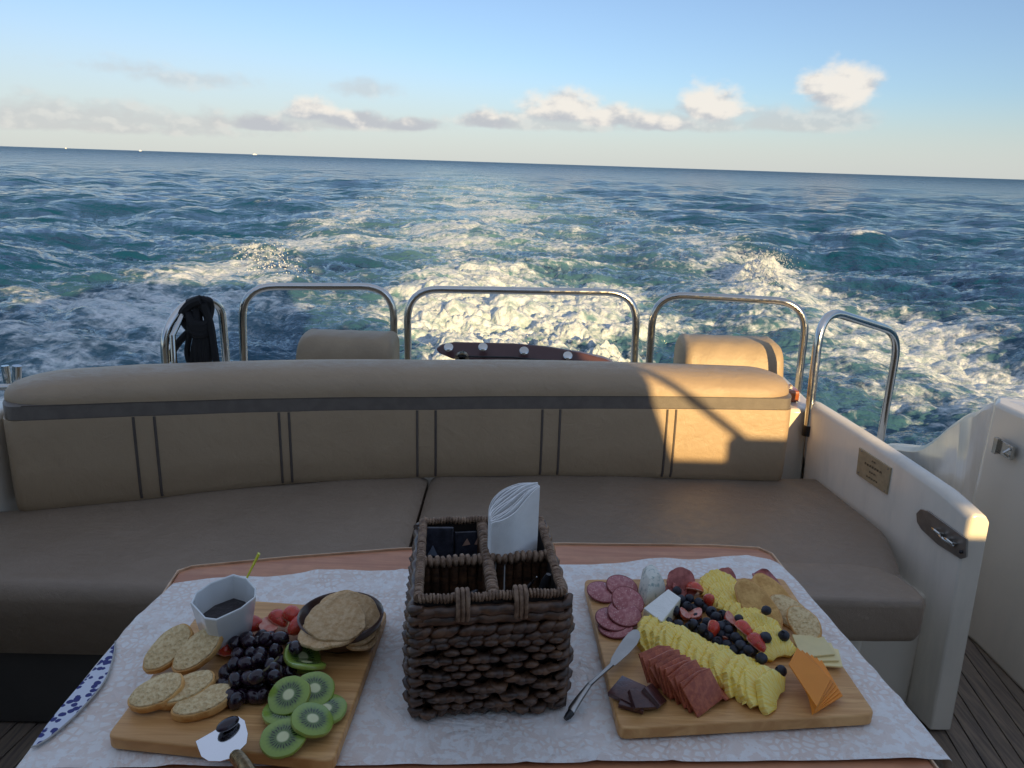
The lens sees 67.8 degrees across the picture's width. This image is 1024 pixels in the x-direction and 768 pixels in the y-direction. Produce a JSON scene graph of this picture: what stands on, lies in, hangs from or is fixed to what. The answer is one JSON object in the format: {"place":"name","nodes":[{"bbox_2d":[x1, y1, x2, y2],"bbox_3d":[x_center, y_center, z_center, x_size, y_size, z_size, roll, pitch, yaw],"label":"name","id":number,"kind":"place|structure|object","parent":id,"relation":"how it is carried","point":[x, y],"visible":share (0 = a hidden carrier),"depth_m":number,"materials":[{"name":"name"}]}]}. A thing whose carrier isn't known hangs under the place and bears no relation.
{"place":"outdoors","nodes":[
{"label":"outdoors","id":0,"kind":"place"},
{"bbox_2d":[0,146,1023,445],"bbox_3d":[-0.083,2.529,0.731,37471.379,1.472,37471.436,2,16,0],"label":"sea","id":1,"kind":"structure","parent":0,"point":[112,256],"depth_m":21.05,"materials":[{"name":"liquid"}]},
{"bbox_2d":[0,376,1023,729],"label":"motor yacht","id":2,"kind":"object","parent":1,"relation":"on","point":[944,512],"visible":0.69,"depth_m":2.14,"materials":[{"name":"white plastic"}]},
{"bbox_2d":[0,364,21,389],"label":"guard rail","id":3,"kind":"object","parent":2,"relation":"on","point":[16,373],"visible":0.3,"depth_m":2.45,"materials":[{"name":"silver metal"}]},
{"bbox_2d":[160,296,229,363],"bbox_3d":[-1.178,-0.093,2.848,0.096,0.471,0.350,8,17,19],"label":"stern hoop","id":4,"kind":"object","parent":2,"relation":"on","point":[174,321],"visible":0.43,"depth_m":2.71,"materials":[{"name":"silver metal"}]},
{"bbox_2d":[169,295,219,362],"bbox_3d":[-1.157,-0.182,2.746,0.208,0.289,0.070,2,16,0],"label":"rope bundle","id":5,"kind":"object","parent":4,"relation":"attached to","point":[199,332],"visible":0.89,"depth_m":2.72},
{"bbox_2d":[238,283,397,360],"bbox_3d":[-0.752,-0.136,2.956,0.638,0.518,0.064,-1,16,-10],"label":"stern hoop","id":6,"kind":"object","parent":2,"relation":"on","point":[258,289],"visible":0.64,"depth_m":2.88,"materials":[{"name":"silver metal"}]},
{"bbox_2d":[296,328,399,359],"bbox_3d":[-0.611,-0.017,2.862,0.348,0.355,0.238,2,16,0],"label":"headrest bolster","id":7,"kind":"object","parent":2,"relation":"on","point":[313,343],"visible":0.41,"depth_m":2.75,"materials":[{"name":"leather"}]},
{"bbox_2d":[0,359,925,654],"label":"bench sofa","id":8,"kind":"object","parent":2,"relation":"on","point":[136,487],"visible":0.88,"depth_m":2.21,"materials":[{"name":"beige leather"}]},
{"bbox_2d":[404,286,639,361],"bbox_3d":[0.042,-0.130,3.023,0.969,0.520,0.063,2,16,-1],"label":"stern hoop","id":9,"kind":"object","parent":2,"relation":"on","point":[422,292],"visible":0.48,"depth_m":2.95,"materials":[{"name":"silver metal"}]},
{"bbox_2d":[437,342,612,361],"bbox_3d":[0.044,0.018,2.846,0.653,0.353,0.087,2,16,0],"label":"gangplank","id":10,"kind":"object","parent":2,"relation":"on","point":[479,351],"visible":0.8,"depth_m":2.80,"materials":[{"name":"brown wood"}]},
{"bbox_2d":[646,292,808,392],"bbox_3d":[0.837,-0.094,2.990,0.640,0.520,0.064,4,16,9],"label":"stern hoop","id":11,"kind":"object","parent":2,"relation":"on","point":[796,308],"visible":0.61,"depth_m":2.92,"materials":[{"name":"silver metal"}]},
{"bbox_2d":[673,333,783,377],"bbox_3d":[0.787,0.023,2.819,0.355,0.392,0.238,2,16,0],"label":"headrest bolster","id":12,"kind":"object","parent":2,"relation":"on","point":[764,352],"visible":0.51,"depth_m":2.70,"materials":[{"name":"leather"}]},
{"bbox_2d":[800,309,899,478],"bbox_3d":[1.268,0.043,2.772,0.785,0.686,0.092,-13,22,-42],"label":"stern hoop","id":13,"kind":"object","parent":2,"relation":"on","point":[829,316],"visible":0.93,"depth_m":2.56,"materials":[{"name":"silver metal"}]},
{"bbox_2d":[231,240,801,361],"bbox_3d":[0.316,-2.130,15.407,15.496,0.654,14.410,2,16,0],"label":"spray","id":14,"kind":"object","parent":1,"relation":"on","point":[595,308],"visible":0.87,"depth_m":18.20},
{"bbox_2d":[0,0,1023,179],"label":"sky","id":15,"kind":"structure","parent":0,"point":[930,88],"materials":[{"name":"blue"}]},
{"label":"teak deck","id":16,"kind":"structure","parent":0,"visible":0},
{"bbox_2d":[0,637,1023,767],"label":"deck planks","id":17,"kind":"object","parent":16,"relation":"on","point":[986,730],"depth_m":2.06,"materials":[{"name":"brown wood"}]},
{"bbox_2d":[115,542,938,767],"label":"cockpit table","id":18,"kind":"object","parent":17,"relation":"on","point":[569,553],"visible":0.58,"depth_m":1.38,"materials":[{"name":"brown wood"}]},
{"bbox_2d":[16,555,952,767],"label":"tablecloth","id":19,"kind":"object","parent":18,"relation":"on","point":[385,728],"visible":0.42,"depth_m":1.01,"materials":[{"name":"fabric"}]},
{"bbox_2d":[110,601,385,767],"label":"serving board","id":20,"kind":"object","parent":19,"relation":"on","point":[160,731],"visible":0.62,"depth_m":0.96,"materials":[{"name":"brown wood"}]},
{"bbox_2d":[127,672,184,712],"bbox_3d":[-0.460,0.399,0.985,0.070,0.014,0.047,-19,35,-23],"label":"bread slice","id":21,"kind":"object","parent":20,"relation":"on","point":[157,692],"visible":1,"depth_m":0.98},
{"bbox_2d":[142,623,193,674],"bbox_3d":[-0.474,0.366,1.051,0.045,0.014,0.077,27,52,22],"label":"bread slice","id":22,"kind":"object","parent":20,"relation":"on","point":[165,648],"visible":1,"depth_m":1.04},
{"bbox_2d":[159,670,215,710],"bbox_3d":[-0.427,0.400,0.997,0.077,0.014,0.045,-18,28,-30],"label":"bread slice","id":23,"kind":"object","parent":20,"relation":"on","point":[197,682],"visible":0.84,"depth_m":1.00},
{"bbox_2d":[172,629,223,674],"bbox_3d":[-0.433,0.367,1.050,0.045,0.014,0.077,28,52,26],"label":"bread slice","id":24,"kind":"object","parent":20,"relation":"on","point":[198,650],"visible":0.84,"depth_m":1.04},
{"bbox_2d":[171,683,230,722],"bbox_3d":[-0.398,0.410,0.981,0.077,0.014,0.045,-14,26,-27],"label":"bread slice","id":25,"kind":"object","parent":20,"relation":"on","point":[210,700],"visible":1,"depth_m":0.97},
{"bbox_2d":[190,574,255,654],"bbox_3d":[-0.413,0.342,1.105,0.091,0.080,0.098,-14,22,-43],"label":"bowl","id":26,"kind":"object","parent":20,"relation":"on","point":[224,607],"visible":0.84,"depth_m":1.11,"materials":[{"name":"ceramic"}]},
{"bbox_2d":[196,716,254,767],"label":"cheese knife","id":27,"kind":"object","parent":20,"relation":"on","point":[214,746],"visible":1,"depth_m":0.90,"materials":[{"name":"metal"}]},
{"bbox_2d":[216,716,238,732],"bbox_3d":[-0.342,0.409,0.916,0.017,0.011,0.030,14,20,36],"label":"loose grape","id":28,"kind":"object","parent":27,"relation":"on","point":[227,723],"visible":1,"depth_m":0.91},
{"bbox_2d":[216,629,302,709],"bbox_3d":[-0.348,0.378,1.050,0.110,0.054,0.162,2,16,0],"label":"grape bunch","id":29,"kind":"object","parent":20,"relation":"on","point":[254,668],"visible":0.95,"depth_m":1.03,"materials":[{"name":"food"}]},
{"bbox_2d":[259,616,277,631],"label":"strawberry piece","id":30,"kind":"object","parent":20,"relation":"on","point":[267,624],"visible":0.71,"depth_m":1.14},
{"bbox_2d":[262,704,290,725],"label":"kiwi slice","id":31,"kind":"object","parent":20,"relation":"on","point":[269,717],"visible":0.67,"depth_m":0.96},
{"bbox_2d":[268,676,310,714],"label":"kiwi slice","id":32,"kind":"object","parent":31,"relation":"on","point":[288,695],"visible":0.98,"depth_m":0.98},
{"bbox_2d":[268,609,287,627],"bbox_3d":[-0.350,0.351,1.151,0.034,0.015,0.030,30,10,37],"label":"strawberry piece","id":33,"kind":"object","parent":20,"relation":"on","point":[275,617],"visible":0.94,"depth_m":1.14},
{"bbox_2d":[259,719,305,759],"bbox_3d":[-0.277,0.429,0.923,0.053,0.007,0.055,28,37,36],"label":"kiwi slice","id":34,"kind":"object","parent":20,"relation":"on","point":[281,739],"visible":1,"depth_m":0.92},
{"bbox_2d":[282,605,299,621],"bbox_3d":[-0.328,0.346,1.151,0.034,0.015,0.030,27,23,12],"label":"strawberry piece","id":35,"kind":"object","parent":20,"relation":"on","point":[290,613],"visible":0.63,"depth_m":1.14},
{"bbox_2d":[287,616,299,635],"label":"strawberry piece","id":36,"kind":"object","parent":20,"relation":"on","point":[293,629],"visible":0.57,"depth_m":1.12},
{"bbox_2d":[283,643,320,674],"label":"kiwi slice","id":37,"kind":"object","parent":20,"relation":"on","point":[306,653],"visible":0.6,"depth_m":1.07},
{"bbox_2d":[287,658,325,670],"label":"kiwi slice","id":38,"kind":"object","parent":37,"relation":"on","point":[306,664],"visible":1,"depth_m":1.03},
{"bbox_2d":[290,702,333,738],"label":"kiwi slice","id":39,"kind":"object","parent":20,"relation":"on","point":[312,720],"visible":1,"depth_m":0.94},
{"bbox_2d":[322,694,346,723],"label":"kiwi slice","id":40,"kind":"object","parent":20,"relation":"on","point":[335,705],"visible":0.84,"depth_m":0.98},
{"bbox_2d":[301,671,334,703],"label":"kiwi slice","id":41,"kind":"object","parent":40,"relation":"on","point":[322,685],"visible":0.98,"depth_m":1.00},
{"bbox_2d":[297,591,383,652],"bbox_3d":[-0.253,0.359,1.131,0.125,0.044,0.125,2,16,0],"label":"wooden bowl","id":42,"kind":"object","parent":20,"relation":"on","point":[305,610],"visible":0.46,"depth_m":1.11,"materials":[{"name":"brown wood"}]},
{"bbox_2d":[298,625,352,650],"bbox_3d":[-0.261,0.351,1.088,0.087,0.010,0.078,-5,23,-10],"label":"cracker","id":43,"kind":"object","parent":42,"relation":"in","point":[305,640],"visible":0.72,"depth_m":1.06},
{"bbox_2d":[304,598,365,641],"bbox_3d":[-0.252,0.337,1.092,0.087,0.010,0.078,6,32,-1],"label":"cracker","id":44,"kind":"object","parent":42,"relation":"in","point":[341,619],"visible":1,"depth_m":1.08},
{"bbox_2d":[325,592,379,645],"bbox_3d":[-0.233,0.340,1.108,0.083,0.010,0.082,23,41,-6],"label":"cracker","id":45,"kind":"object","parent":42,"relation":"in","point":[366,603],"visible":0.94,"depth_m":1.12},
{"bbox_2d":[346,624,380,650],"bbox_3d":[-0.231,0.349,1.112,0.083,0.010,0.082,29,34,-8],"label":"cracker","id":46,"kind":"object","parent":42,"relation":"in","point":[371,643],"visible":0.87,"depth_m":1.09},
{"bbox_2d":[402,515,574,720],"bbox_3d":[-0.040,0.319,1.106,0.232,0.186,0.266,0,16,-6],"label":"woven caddy","id":47,"kind":"object","parent":19,"relation":"on","point":[492,644],"visible":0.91,"depth_m":1.00,"materials":[{"name":"brown wicker"}]},
{"bbox_2d":[418,527,453,557],"bbox_3d":[-0.117,0.255,1.165,0.055,0.075,0.007,1,4,-4],"label":"sachet","id":48,"kind":"object","parent":47,"relation":"in","point":[440,541],"visible":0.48,"depth_m":1.16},
{"bbox_2d":[454,531,477,556],"bbox_3d":[-0.062,0.266,1.185,0.055,0.075,0.007,0,2,-8],"label":"sachet","id":49,"kind":"object","parent":47,"relation":"in","point":[465,542],"visible":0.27,"depth_m":1.18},
{"bbox_2d":[488,482,539,589],"bbox_3d":[-0.008,0.256,1.125,0.053,0.228,0.086,16,21,40],"label":"napkin stack","id":50,"kind":"object","parent":47,"relation":"in","point":[513,514],"visible":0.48,"depth_m":1.09,"materials":[{"name":"paper"}]},
{"bbox_2d":[539,573,550,589],"bbox_3d":[0.035,0.310,1.071,0.013,0.125,0.055,-7,19,-29],"label":"knife handle","id":51,"kind":"object","parent":47,"relation":"in","point":[545,582],"visible":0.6,"depth_m":1.04,"materials":[{"name":"grey plastic"}]},
{"bbox_2d":[564,629,639,720],"bbox_3d":[0.133,0.408,1.071,0.023,0.043,0.189,14,20,35],"label":"spreader knife","id":52,"kind":"object","parent":19,"relation":"on","point":[627,645],"visible":1,"depth_m":1.07,"materials":[{"name":"metal"}]},
{"bbox_2d":[584,578,872,738],"bbox_3d":[0.305,0.400,1.164,0.363,0.018,0.388,2,16,0],"label":"serving board","id":53,"kind":"object","parent":19,"relation":"on","point":[849,707],"visible":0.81,"depth_m":1.02,"materials":[{"name":"brown wood"}]},
{"bbox_2d":[587,581,611,602],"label":"salami slice","id":54,"kind":"object","parent":53,"relation":"on","point":[598,591],"visible":0.78,"depth_m":1.27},
{"bbox_2d":[598,624,632,638],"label":"salami slice","id":55,"kind":"object","parent":53,"relation":"on","point":[622,634],"visible":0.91,"depth_m":1.17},
{"bbox_2d":[595,607,626,631],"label":"salami slice","id":56,"kind":"object","parent":55,"relation":"on","point":[604,620],"visible":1,"depth_m":1.18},
{"bbox_2d":[606,575,637,592],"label":"salami slice","id":57,"kind":"object","parent":53,"relation":"on","point":[613,582],"visible":0.69,"depth_m":1.29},
{"bbox_2d":[607,603,641,626],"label":"salami slice","id":58,"kind":"object","parent":53,"relation":"on","point":[631,616],"visible":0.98,"depth_m":1.19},
{"bbox_2d":[611,586,643,611],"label":"salami slice","id":59,"kind":"object","parent":58,"relation":"on","point":[623,597],"visible":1,"depth_m":1.22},
{"bbox_2d":[608,676,645,704],"bbox_3d":[0.155,0.415,1.030,0.039,0.008,0.038,9,27,38],"label":"chocolate piece","id":60,"kind":"object","parent":53,"relation":"on","point":[620,688],"visible":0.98,"depth_m":1.03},
{"bbox_2d":[618,700,643,714],"bbox_3d":[0.162,0.424,1.015,0.035,0.006,0.030,8,17,19],"label":"chocolate piece","id":61,"kind":"object","parent":53,"relation":"on","point":[622,704],"visible":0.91,"depth_m":1.00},
{"bbox_2d":[627,689,655,710],"bbox_3d":[0.173,0.418,1.009,0.035,0.008,0.027,6,37,-22],"label":"chocolate piece","id":62,"kind":"object","parent":53,"relation":"on","point":[639,699],"visible":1,"depth_m":1.00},
{"bbox_2d":[637,615,651,651],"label":"pineapple slice","id":63,"kind":"object","parent":53,"relation":"on","point":[641,645],"visible":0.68,"depth_m":1.15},
{"bbox_2d":[639,564,665,605],"bbox_3d":[0.235,0.331,1.284,0.046,0.042,0.095,2,16,0],"label":"blue cheese chunk","id":64,"kind":"object","parent":53,"relation":"on","point":[652,586],"visible":0.82,"depth_m":1.26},
{"bbox_2d":[642,683,666,708],"bbox_3d":[0.191,0.418,1.020,0.030,0.008,0.031,44,14,25],"label":"chocolate piece","id":65,"kind":"object","parent":53,"relation":"on","point":[654,695],"visible":1,"depth_m":1.01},
{"bbox_2d":[641,617,667,649],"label":"pineapple slice","id":66,"kind":"object","parent":53,"relation":"on","point":[650,624],"visible":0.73,"depth_m":1.14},
{"bbox_2d":[638,645,670,682],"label":"meat square","id":67,"kind":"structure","parent":53,"relation":"on","point":[646,652],"depth_m":1.07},
{"bbox_2d":[641,648,673,684],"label":"meat square","id":68,"kind":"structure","parent":53,"relation":"on","point":[646,658],"depth_m":1.06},
{"bbox_2d":[649,621,668,647],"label":"pineapple slice","id":69,"kind":"object","parent":53,"relation":"on","point":[654,631],"visible":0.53,"depth_m":1.13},
{"bbox_2d":[643,589,680,622],"bbox_3d":[0.237,0.361,1.208,0.038,0.029,0.094,12,19,31],"label":"brie wedge","id":70,"kind":"object","parent":53,"relation":"on","point":[661,607],"visible":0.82,"depth_m":1.20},
{"bbox_2d":[648,649,679,687],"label":"meat square","id":71,"kind":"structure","parent":53,"relation":"on","point":[652,661],"depth_m":1.05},
{"bbox_2d":[655,622,679,645],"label":"pineapple slice","id":72,"kind":"object","parent":53,"relation":"on","point":[659,638],"visible":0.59,"depth_m":1.13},
{"bbox_2d":[654,655,685,694],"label":"meat square","id":73,"kind":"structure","parent":53,"relation":"on","point":[663,662],"depth_m":1.05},
{"bbox_2d":[659,657,690,697],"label":"meat square","id":74,"kind":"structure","parent":53,"relation":"on","point":[668,664],"depth_m":1.04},
{"bbox_2d":[663,625,690,645],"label":"pineapple slice","id":75,"kind":"object","parent":53,"relation":"on","point":[669,634],"visible":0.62,"depth_m":1.13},
{"bbox_2d":[664,660,691,698],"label":"meat square","id":76,"kind":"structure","parent":53,"relation":"on","point":[669,670],"depth_m":1.03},
{"bbox_2d":[666,567,694,589],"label":"cured meat slice","id":77,"kind":"object","parent":53,"relation":"on","point":[682,577],"visible":0.91,"depth_m":1.29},
{"bbox_2d":[667,659,696,704],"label":"meat square","id":78,"kind":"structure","parent":53,"relation":"on","point":[672,675],"depth_m":1.03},
{"bbox_2d":[669,662,700,708],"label":"meat square","id":79,"kind":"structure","parent":53,"relation":"on","point":[683,670],"depth_m":1.03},
{"bbox_2d":[674,667,706,707],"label":"meat square","id":80,"kind":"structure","parent":53,"relation":"on","point":[682,677],"depth_m":1.02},
{"bbox_2d":[676,632,706,654],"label":"pineapple slice","id":81,"kind":"object","parent":53,"relation":"on","point":[684,639],"visible":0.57,"depth_m":1.11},
{"bbox_2d":[679,668,709,712],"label":"meat square","id":82,"kind":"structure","parent":53,"relation":"on","point":[685,682],"depth_m":1.01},
{"bbox_2d":[686,639,711,659],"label":"pineapple slice","id":83,"kind":"object","parent":53,"relation":"on","point":[693,645],"visible":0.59,"depth_m":1.11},
{"bbox_2d":[682,669,723,717],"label":"meat square","id":84,"kind":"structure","parent":53,"relation":"on","point":[702,692],"depth_m":1.01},
{"bbox_2d":[692,643,713,663],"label":"pineapple slice","id":85,"kind":"object","parent":53,"relation":"on","point":[698,653],"visible":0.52,"depth_m":1.09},
{"bbox_2d":[708,620,719,637],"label":"strawberry piece","id":86,"kind":"object","parent":53,"relation":"on","point":[713,627],"visible":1,"depth_m":1.16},
{"bbox_2d":[699,643,729,667],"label":"pineapple slice","id":87,"kind":"object","parent":53,"relation":"on","point":[707,652],"visible":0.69,"depth_m":1.09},
{"bbox_2d":[698,569,735,593],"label":"pineapple slice","id":88,"kind":"object","parent":53,"relation":"on","point":[710,573],"visible":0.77,"depth_m":1.30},
{"bbox_2d":[701,573,736,596],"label":"pineapple slice","id":89,"kind":"object","parent":53,"relation":"on","point":[710,581],"visible":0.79,"depth_m":1.29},
{"bbox_2d":[709,648,734,682],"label":"pineapple slice","id":90,"kind":"object","parent":53,"relation":"on","point":[713,657],"visible":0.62,"depth_m":1.08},
{"bbox_2d":[710,584,733,601],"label":"pineapple slice","id":91,"kind":"object","parent":53,"relation":"on","point":[716,591],"visible":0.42,"depth_m":1.26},
{"bbox_2d":[711,652,736,689],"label":"pineapple slice","id":92,"kind":"object","parent":53,"relation":"on","point":[722,660],"visible":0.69,"depth_m":1.07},
{"bbox_2d":[716,593,735,610],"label":"pineapple slice","id":93,"kind":"object","parent":53,"relation":"on","point":[721,602],"visible":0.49,"depth_m":1.24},
{"bbox_2d":[722,654,756,697],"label":"pineapple slice","id":94,"kind":"object","parent":53,"relation":"on","point":[727,681],"visible":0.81,"depth_m":1.05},
{"bbox_2d":[730,658,760,702],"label":"pineapple slice","id":95,"kind":"object","parent":53,"relation":"on","point":[740,664],"visible":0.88,"depth_m":1.05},
{"bbox_2d":[737,664,762,704],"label":"pineapple slice","id":96,"kind":"object","parent":53,"relation":"on","point":[741,690],"visible":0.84,"depth_m":1.03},
{"bbox_2d":[744,665,770,708],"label":"pineapple slice","id":97,"kind":"object","parent":53,"relation":"on","point":[751,675],"visible":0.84,"depth_m":1.03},
{"bbox_2d":[734,578,782,628],"bbox_3d":[0.392,0.353,1.216,0.053,0.007,0.102,-20,47,-14],"label":"toast slice","id":98,"kind":"object","parent":53,"relation":"on","point":[749,593],"visible":0.75,"depth_m":1.22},
{"bbox_2d":[737,612,780,634],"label":"pineapple slice","id":99,"kind":"object","parent":53,"relation":"on","point":[751,618],"visible":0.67,"depth_m":1.18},
{"bbox_2d":[741,620,781,640],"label":"pineapple slice","id":100,"kind":"object","parent":53,"relation":"on","point":[755,624],"visible":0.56,"depth_m":1.17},
{"bbox_2d":[748,624,780,643],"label":"pineapple slice","id":101,"kind":"object","parent":53,"relation":"on","point":[758,629],"visible":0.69,"depth_m":1.15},
{"bbox_2d":[734,619,752,635],"bbox_3d":[0.356,0.370,1.156,0.034,0.015,0.030,41,7,39],"label":"strawberry piece","id":102,"kind":"object","parent":101,"relation":"on","point":[743,626],"visible":0.81,"depth_m":1.15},
{"bbox_2d":[755,669,785,715],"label":"pineapple slice","id":103,"kind":"object","parent":53,"relation":"on","point":[770,686],"visible":1,"depth_m":1.02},
{"bbox_2d":[751,573,791,597],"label":"toast slice","id":104,"kind":"object","parent":53,"relation":"on","point":[768,585],"visible":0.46,"depth_m":1.27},
{"bbox_2d":[758,635,796,661],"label":"pineapple slice","id":105,"kind":"object","parent":53,"relation":"on","point":[777,647],"visible":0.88,"depth_m":1.12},
{"bbox_2d":[746,632,765,651],"bbox_3d":[0.366,0.380,1.127,0.029,0.014,0.033,16,22,-33],"label":"strawberry piece","id":106,"kind":"object","parent":105,"relation":"on","point":[755,640],"visible":1,"depth_m":1.12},
{"bbox_2d":[770,594,803,629],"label":"toast slice","id":107,"kind":"object","parent":53,"relation":"on","point":[783,602],"visible":0.33,"depth_m":1.23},
{"bbox_2d":[786,606,821,637],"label":"toast slice","id":108,"kind":"object","parent":53,"relation":"on","point":[801,620],"visible":1,"depth_m":1.18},
{"bbox_2d":[810,660,842,714],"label":"cheddar slice","id":109,"kind":"object","parent":53,"relation":"on","point":[838,696],"visible":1,"depth_m":1.03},
{"bbox_2d":[809,657,839,712],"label":"cheddar slice","id":110,"kind":"object","parent":109,"relation":"on","point":[836,693],"visible":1,"depth_m":1.03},
{"bbox_2d":[809,655,837,711],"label":"cheddar slice","id":111,"kind":"object","parent":110,"relation":"on","point":[833,691],"visible":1,"depth_m":1.03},
{"bbox_2d":[806,652,835,709],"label":"cheddar slice","id":112,"kind":"object","parent":111,"relation":"on","point":[832,687],"visible":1,"depth_m":1.03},
{"bbox_2d":[801,650,832,708],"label":"cheddar slice","id":113,"kind":"object","parent":112,"relation":"on","point":[829,686],"visible":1,"depth_m":1.03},
{"bbox_2d":[789,648,830,707],"bbox_3d":[0.412,0.401,1.047,0.047,0.022,0.094,-2,17,-13],"label":"cheddar slice","id":114,"kind":"object","parent":113,"relation":"on","point":[813,678],"visible":1,"depth_m":1.04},
{"bbox_2d":[823,649,842,667],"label":"pale cheese slice","id":115,"kind":"object","parent":53,"relation":"on","point":[834,664],"visible":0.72,"depth_m":1.10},
{"bbox_2d":[814,643,838,661],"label":"pale cheese slice","id":116,"kind":"object","parent":115,"relation":"on","point":[834,658],"visible":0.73,"depth_m":1.11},
{"bbox_2d":[792,634,834,656],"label":"pale cheese slice","id":117,"kind":"object","parent":116,"relation":"on","point":[815,646],"visible":0.77,"depth_m":1.13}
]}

